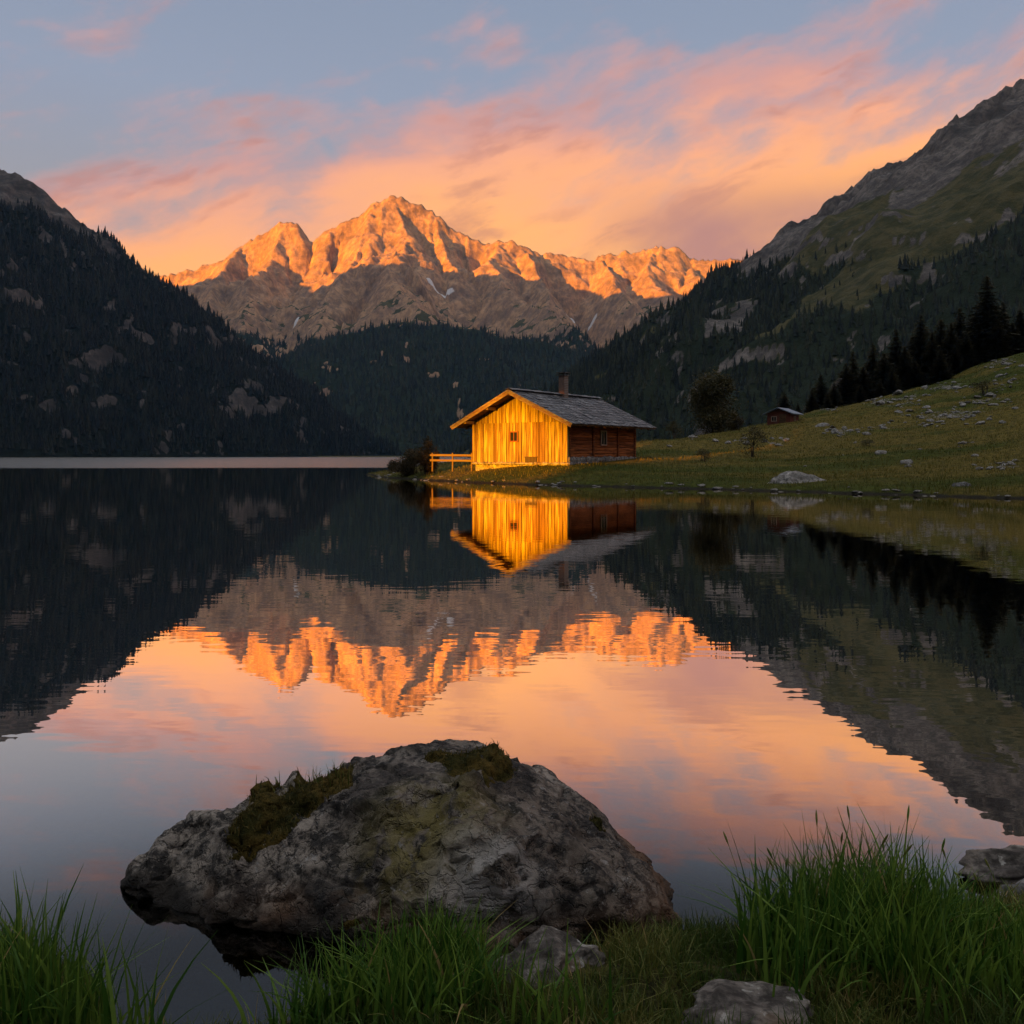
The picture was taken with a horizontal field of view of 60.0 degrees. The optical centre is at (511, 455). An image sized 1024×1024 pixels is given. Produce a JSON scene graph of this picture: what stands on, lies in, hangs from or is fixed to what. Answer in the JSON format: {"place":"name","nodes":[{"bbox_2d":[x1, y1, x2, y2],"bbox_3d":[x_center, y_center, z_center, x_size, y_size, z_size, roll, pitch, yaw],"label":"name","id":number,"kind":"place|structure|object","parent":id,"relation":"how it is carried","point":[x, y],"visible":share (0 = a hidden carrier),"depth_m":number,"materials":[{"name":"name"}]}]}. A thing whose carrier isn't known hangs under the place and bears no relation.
{"place":"outdoors","nodes":[
{"label":"outdoors","id":0,"kind":"place"},
{"bbox_2d":[0,169,400,456],"bbox_3d":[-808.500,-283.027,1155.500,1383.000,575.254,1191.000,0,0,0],"label":"mountain","id":1,"kind":"structure","parent":0,"point":[14,186],"depth_m":966.21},
{"bbox_2d":[0,197,401,455],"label":"spruce wood","id":2,"kind":"object","parent":1,"relation":"on","point":[96,417],"visible":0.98,"depth_m":957.28,"materials":[{"name":"green plant"}]},
{"bbox_2d":[318,456,451,456],"bbox_3d":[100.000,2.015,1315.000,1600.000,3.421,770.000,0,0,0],"label":"valley floor","id":3,"kind":"structure","parent":0,"point":[370,456],"depth_m":979.81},
{"bbox_2d":[160,195,740,455],"bbox_3d":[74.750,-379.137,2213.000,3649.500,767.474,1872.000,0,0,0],"label":"mountain massif","id":4,"kind":"structure","parent":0,"point":[391,258],"depth_m":2340.78,"materials":[{"name":"grey stone"}]},
{"bbox_2d":[233,316,622,453],"bbox_3d":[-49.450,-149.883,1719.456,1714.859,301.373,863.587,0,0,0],"label":"spruce wood","id":5,"kind":"object","parent":4,"relation":"on","point":[422,376],"visible":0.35,"depth_m":1617.32,"materials":[{"name":"green plant"}]},
{"bbox_2d":[0,457,1023,1023],"bbox_3d":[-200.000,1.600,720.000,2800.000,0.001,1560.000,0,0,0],"label":"lake water","id":6,"kind":"structure","parent":0,"point":[674,685],"depth_m":6.82,"materials":[{"name":"liquid"}]},
{"bbox_2d":[767,471,824,483],"bbox_3d":[13.357,1.674,41.540,3.462,1.928,1.980,0,0,0],"label":"shore rock","id":7,"kind":"object","parent":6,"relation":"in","point":[788,477],"visible":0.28,"depth_m":41.24,"materials":[{"name":"stone"}]},
{"bbox_2d":[952,481,970,486],"bbox_3d":[18.415,1.638,36.556,1.288,1.143,0.830,0,0,18],"label":"shore rock","id":8,"kind":"object","parent":6,"relation":"in","point":[964,484],"visible":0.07,"depth_m":36.30,"materials":[{"name":"grey stone"}]},
{"bbox_2d":[0,0,1023,275],"label":"sky","id":9,"kind":"structure","parent":0,"point":[186,131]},
{"bbox_2d":[0,870,1023,1023],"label":"lakeshore ground","id":10,"kind":"structure","parent":0,"point":[649,992],"depth_m":2.40,"materials":[{"name":"green plant"}]},
{"bbox_2d":[0,864,255,1023],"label":"tall grass","id":11,"kind":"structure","parent":10,"relation":"on","point":[35,987],"depth_m":2.30,"materials":[{"name":"green plant"}]},
{"bbox_2d":[120,738,681,958],"bbox_3d":[-0.403,1.616,3.533,2.110,1.007,1.471,0,0,0],"label":"boulder","id":12,"kind":"object","parent":10,"relation":"on","point":[465,822],"visible":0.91,"depth_m":3.07,"materials":[{"name":"stone"}]},
{"bbox_2d":[201,891,647,1023],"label":"tall grass","id":13,"kind":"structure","parent":10,"relation":"on","point":[424,963],"depth_m":2.35,"materials":[{"name":"green plant"}]},
{"bbox_2d":[492,925,605,988],"bbox_3d":[0.105,1.491,2.604,0.262,0.158,0.340,0,0,45],"label":"stone","id":14,"kind":"object","parent":10,"relation":"on","point":[557,937],"visible":0.53,"depth_m":2.58,"materials":[{"name":"grey stone"}]},
{"bbox_2d":[681,979,814,1023],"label":"stone","id":15,"kind":"object","parent":10,"relation":"on","point":[756,998],"visible":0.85,"depth_m":2.25,"materials":[{"name":"grey stone"}]},
{"bbox_2d":[675,805,1023,1023],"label":"tall grass","id":16,"kind":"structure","parent":10,"relation":"on","point":[900,926],"depth_m":2.46,"materials":[{"name":"green plant"}]},
{"bbox_2d":[958,845,1023,886],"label":"stone","id":17,"kind":"object","parent":10,"relation":"on","point":[1007,863],"visible":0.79,"depth_m":3.34,"materials":[{"name":"grey stone"}]},
{"bbox_2d":[991,879,1023,904],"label":"stone","id":18,"kind":"object","parent":10,"relation":"on","point":[1020,886],"visible":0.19,"depth_m":3.14,"materials":[{"name":"grey stone"}]},
{"bbox_2d":[365,352,1023,498],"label":"meadow","id":19,"kind":"structure","parent":0,"point":[510,479],"depth_m":59.60,"materials":[{"name":"green plant"}]},
{"bbox_2d":[384,459,400,472],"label":"shrub","id":20,"kind":"object","parent":19,"relation":"on","point":[391,465],"visible":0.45,"depth_m":65.73,"materials":[{"name":"green plant"}]},
{"bbox_2d":[391,447,419,477],"bbox_3d":[-7.316,0.620,61.868,2.218,2.392,2.527,0,0,-4],"label":"shrub","id":21,"kind":"object","parent":19,"relation":"on","point":[407,465],"visible":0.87,"depth_m":61.53,"materials":[{"name":"green plant"}]},
{"bbox_2d":[411,435,444,474],"bbox_3d":[-5.721,0.146,60.137,2.215,3.051,2.177,0,0,-16],"label":"shrub","id":22,"kind":"object","parent":19,"relation":"on","point":[425,458],"visible":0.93,"depth_m":59.80,"materials":[{"name":"green plant"}]},
{"bbox_2d":[430,453,472,471],"bbox_3d":[-3.918,0.440,57.782,2.901,1.222,0.160,0,0,9],"label":"plank fence","id":23,"kind":"object","parent":19,"relation":"on","point":[452,459],"visible":0.86,"depth_m":57.74,"materials":[{"name":"brown wood"}]},
{"bbox_2d":[450,372,656,470],"bbox_3d":[2.949,-2.080,58.299,9.203,6.800,10.878,0,0,36],"label":"wooden hut","id":24,"kind":"object","parent":19,"relation":"on","point":[511,427],"visible":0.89,"depth_m":55.24,"materials":[{"name":"wood"}]},
{"bbox_2d":[509,431,517,441],"bbox_3d":[0.119,-1.170,54.923,0.640,0.660,0.065,0,0,36],"label":"window","id":25,"kind":"structure","parent":24,"relation":"in","point":[513,435],"depth_m":54.92,"materials":[{"name":"brown glass"}]},
{"bbox_2d":[600,430,606,445],"bbox_3d":[5.815,-1.105,56.175,0.065,0.950,0.720,0,0,36],"label":"window","id":26,"kind":"structure","parent":24,"relation":"in","point":[603,434],"depth_m":56.16,"materials":[{"name":"grey glass"}]},
{"bbox_2d":[663,419,683,438],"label":"shrub","id":27,"kind":"object","parent":19,"relation":"on","point":[672,429],"visible":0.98,"depth_m":82.05,"materials":[{"name":"green plant"}]},
{"bbox_2d":[695,449,710,460],"bbox_3d":[12.946,0.042,60.005,1.405,1.106,1.546,0,0,-25],"label":"shrub","id":28,"kind":"object","parent":19,"relation":"on","point":[704,455],"visible":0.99,"depth_m":59.97,"materials":[{"name":"green plant"}]},
{"bbox_2d":[681,366,748,433],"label":"leafy tree","id":29,"kind":"object","parent":19,"relation":"on","point":[705,396],"visible":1,"depth_m":88.90,"materials":[{"name":"green plant"}]},
{"bbox_2d":[725,411,747,430],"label":"shrub","id":30,"kind":"object","parent":19,"relation":"on","point":[738,425],"visible":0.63,"depth_m":92.37,"materials":[{"name":"green plant"}]},
{"bbox_2d":[735,424,771,456],"bbox_3d":[16.835,-0.836,61.959,2.494,2.677,2.268,0,0,0],"label":"shrub","id":31,"kind":"object","parent":19,"relation":"on","point":[752,445],"visible":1,"depth_m":61.77,"materials":[{"name":"green plant"}]},
{"bbox_2d":[773,392,791,408],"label":"spruce tree","id":32,"kind":"object","parent":19,"relation":"on","point":[783,403],"visible":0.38,"depth_m":111.87,"materials":[{"name":"green plant"}]},
{"bbox_2d":[762,407,803,424],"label":"barn","id":33,"kind":"structure","parent":19,"relation":"on","point":[777,415],"depth_m":93.82,"materials":[{"name":"brown wood"}]},
{"bbox_2d":[771,416,776,421],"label":"window","id":34,"kind":"structure","parent":33,"relation":"in","point":[773,418],"depth_m":94.03,"materials":[{"name":"grey glass"}]},
{"bbox_2d":[779,414,785,422],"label":"door","id":35,"kind":"structure","parent":33,"relation":"in","point":[782,417],"depth_m":93.44,"materials":[{"name":"brown wood"}]},
{"bbox_2d":[795,403,800,412],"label":"spruce tree","id":36,"kind":"object","parent":19,"relation":"on","point":[798,407],"visible":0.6,"depth_m":113.90,"materials":[{"name":"green plant"}]},
{"bbox_2d":[802,389,820,412],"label":"spruce tree","id":37,"kind":"object","parent":19,"relation":"on","point":[812,404],"visible":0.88,"depth_m":115.82,"materials":[{"name":"green plant"}]},
{"bbox_2d":[800,375,832,412],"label":"spruce tree","id":38,"kind":"object","parent":19,"relation":"on","point":[821,396],"visible":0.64,"depth_m":119.75,"materials":[{"name":"green plant"}]},
{"bbox_2d":[815,423,829,426],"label":"rock","id":39,"kind":"object","parent":19,"relation":"on","point":[822,424],"visible":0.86,"depth_m":83.57,"materials":[{"name":"stone"}]},
{"bbox_2d":[822,396,834,408],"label":"spruce tree","id":40,"kind":"object","parent":19,"relation":"on","point":[827,404],"visible":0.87,"depth_m":112.92,"materials":[{"name":"green plant"}]},
{"bbox_2d":[822,382,846,407],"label":"spruce tree","id":41,"kind":"object","parent":19,"relation":"on","point":[834,398],"visible":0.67,"depth_m":116.74,"materials":[{"name":"green plant"}]},
{"bbox_2d":[831,428,838,433],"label":"rock","id":42,"kind":"object","parent":19,"relation":"on","point":[834,431],"visible":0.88,"depth_m":78.45,"materials":[{"name":"stone"}]},
{"bbox_2d":[832,363,857,403],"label":"spruce tree","id":43,"kind":"object","parent":19,"relation":"on","point":[845,381],"visible":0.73,"depth_m":121.72,"materials":[{"name":"green plant"}]},
{"bbox_2d":[840,351,861,400],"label":"spruce tree","id":44,"kind":"object","parent":19,"relation":"on","point":[853,367],"visible":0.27,"depth_m":124.89,"materials":[{"name":"green plant"}]},
{"bbox_2d":[842,367,876,401],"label":"spruce tree","id":45,"kind":"object","parent":19,"relation":"on","point":[863,380],"visible":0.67,"depth_m":120.73,"materials":[{"name":"green plant"}]},
{"bbox_2d":[860,439,875,445],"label":"shrub","id":46,"kind":"object","parent":19,"relation":"on","point":[865,442],"visible":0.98,"depth_m":65.96,"materials":[{"name":"green plant"}]},
{"bbox_2d":[863,343,885,391],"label":"spruce tree","id":47,"kind":"object","parent":19,"relation":"on","point":[870,365],"visible":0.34,"depth_m":125.87,"materials":[{"name":"green plant"}]},
{"bbox_2d":[871,379,886,398],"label":"spruce tree","id":48,"kind":"object","parent":19,"relation":"on","point":[879,392],"visible":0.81,"depth_m":118.89,"materials":[{"name":"green plant"}]},
{"bbox_2d":[875,400,884,404],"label":"rock","id":49,"kind":"object","parent":19,"relation":"on","point":[881,402],"visible":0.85,"depth_m":100.26,"materials":[{"name":"stone"}]},
{"bbox_2d":[875,450,886,454],"bbox_3d":[24.238,-0.145,58.270,0.866,0.398,0.666,0,0,-2],"label":"rock","id":50,"kind":"object","parent":19,"relation":"on","point":[879,451],"visible":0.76,"depth_m":58.03,"materials":[{"name":"stone"}]},
{"bbox_2d":[869,353,902,397],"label":"spruce tree","id":51,"kind":"object","parent":19,"relation":"on","point":[882,372],"visible":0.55,"depth_m":122.76,"materials":[{"name":"green plant"}]},
{"bbox_2d":[882,369,903,394],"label":"spruce tree","id":52,"kind":"object","parent":19,"relation":"on","point":[892,379],"visible":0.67,"depth_m":120.86,"materials":[{"name":"green plant"}]},
{"bbox_2d":[883,328,912,385],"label":"spruce tree","id":53,"kind":"object","parent":19,"relation":"on","point":[895,353],"visible":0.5,"depth_m":127.80,"materials":[{"name":"green plant"}]},
{"bbox_2d":[893,390,902,394],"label":"rock","id":54,"kind":"object","parent":19,"relation":"on","point":[897,392],"visible":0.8,"depth_m":105.10,"materials":[{"name":"stone"}]},
{"bbox_2d":[900,459,912,463],"bbox_3d":[22.473,0.434,50.542,0.607,0.419,0.765,0,0,4],"label":"rock","id":55,"kind":"object","parent":19,"relation":"on","point":[909,461],"visible":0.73,"depth_m":50.32,"materials":[{"name":"stone"}]},
{"bbox_2d":[890,346,923,390],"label":"spruce tree","id":56,"kind":"object","parent":19,"relation":"on","point":[904,363],"visible":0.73,"depth_m":125.76,"materials":[{"name":"green plant"}]},
{"bbox_2d":[906,335,916,361],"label":"spruce tree","id":57,"kind":"object","parent":19,"relation":"on","point":[910,347],"visible":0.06,"depth_m":131.94,"materials":[{"name":"green plant"}]},
{"bbox_2d":[907,315,931,379],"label":"spruce tree","id":58,"kind":"object","parent":19,"relation":"on","point":[918,349],"visible":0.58,"depth_m":129.86,"materials":[{"name":"green plant"}]},
{"bbox_2d":[917,331,953,381],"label":"spruce tree","id":59,"kind":"object","parent":19,"relation":"on","point":[932,354],"visible":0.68,"depth_m":127.78,"materials":[{"name":"green plant"}]},
{"bbox_2d":[926,319,959,372],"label":"spruce tree","id":60,"kind":"object","parent":19,"relation":"on","point":[940,336],"visible":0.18,"depth_m":132.88,"materials":[{"name":"green plant"}]},
{"bbox_2d":[937,323,969,372],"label":"spruce tree","id":61,"kind":"object","parent":19,"relation":"on","point":[951,339],"visible":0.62,"depth_m":129.80,"materials":[{"name":"green plant"}]},
{"bbox_2d":[951,386,961,389],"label":"rock","id":62,"kind":"object","parent":19,"relation":"on","point":[956,387],"visible":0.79,"depth_m":101.05,"materials":[{"name":"stone"}]},
{"bbox_2d":[949,308,968,341],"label":"spruce tree","id":63,"kind":"object","parent":19,"relation":"on","point":[960,328],"visible":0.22,"depth_m":136.85,"materials":[{"name":"green plant"}]},
{"bbox_2d":[957,331,978,367],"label":"spruce tree","id":64,"kind":"object","parent":19,"relation":"on","point":[969,356],"visible":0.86,"depth_m":128.72,"materials":[{"name":"green plant"}]},
{"bbox_2d":[956,313,984,363],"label":"spruce tree","id":65,"kind":"object","parent":19,"relation":"on","point":[980,362],"visible":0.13,"depth_m":133.96,"materials":[{"name":"green plant"}]},
{"bbox_2d":[975,421,984,424],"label":"rock","id":66,"kind":"object","parent":19,"relation":"on","point":[980,422],"visible":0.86,"depth_m":74.15,"materials":[{"name":"stone"}]},
{"bbox_2d":[969,381,999,394],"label":"shrub","id":67,"kind":"object","parent":19,"relation":"on","point":[982,386],"visible":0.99,"depth_m":92.05,"materials":[{"name":"green plant"}]},
{"bbox_2d":[960,276,1023,363],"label":"spruce tree","id":68,"kind":"object","parent":19,"relation":"on","point":[982,332],"visible":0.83,"depth_m":130.61,"materials":[{"name":"green plant"}]},
{"bbox_2d":[980,319,1015,361],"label":"spruce tree","id":69,"kind":"object","parent":19,"relation":"on","point":[991,347],"visible":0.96,"depth_m":128.81,"materials":[{"name":"green plant"}]},
{"bbox_2d":[998,301,1010,335],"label":"spruce tree","id":70,"kind":"object","parent":19,"relation":"on","point":[1004,311],"visible":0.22,"depth_m":137.76,"materials":[{"name":"green plant"}]},
{"bbox_2d":[1006,323,1023,353],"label":"spruce tree","id":71,"kind":"object","parent":19,"relation":"on","point":[1018,345],"visible":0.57,"depth_m":130.48,"materials":[{"name":"green plant"}]},
{"bbox_2d":[1007,310,1023,346],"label":"spruce tree","id":72,"kind":"object","parent":19,"relation":"on","point":[1019,321],"visible":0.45,"depth_m":135.87,"materials":[{"name":"green plant"}]},
{"bbox_2d":[454,79,1023,457],"bbox_3d":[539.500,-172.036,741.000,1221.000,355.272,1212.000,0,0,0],"label":"mountain","id":73,"kind":"structure","parent":0,"point":[955,183],"depth_m":514.18,"materials":[{"name":"green plant"}]},
{"bbox_2d":[455,206,1023,453],"bbox_3d":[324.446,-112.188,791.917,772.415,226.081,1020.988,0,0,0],"label":"spruce wood","id":74,"kind":"object","parent":73,"relation":"on","point":[587,369],"visible":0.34,"depth_m":511.86,"materials":[{"name":"green plant"}]}
]}

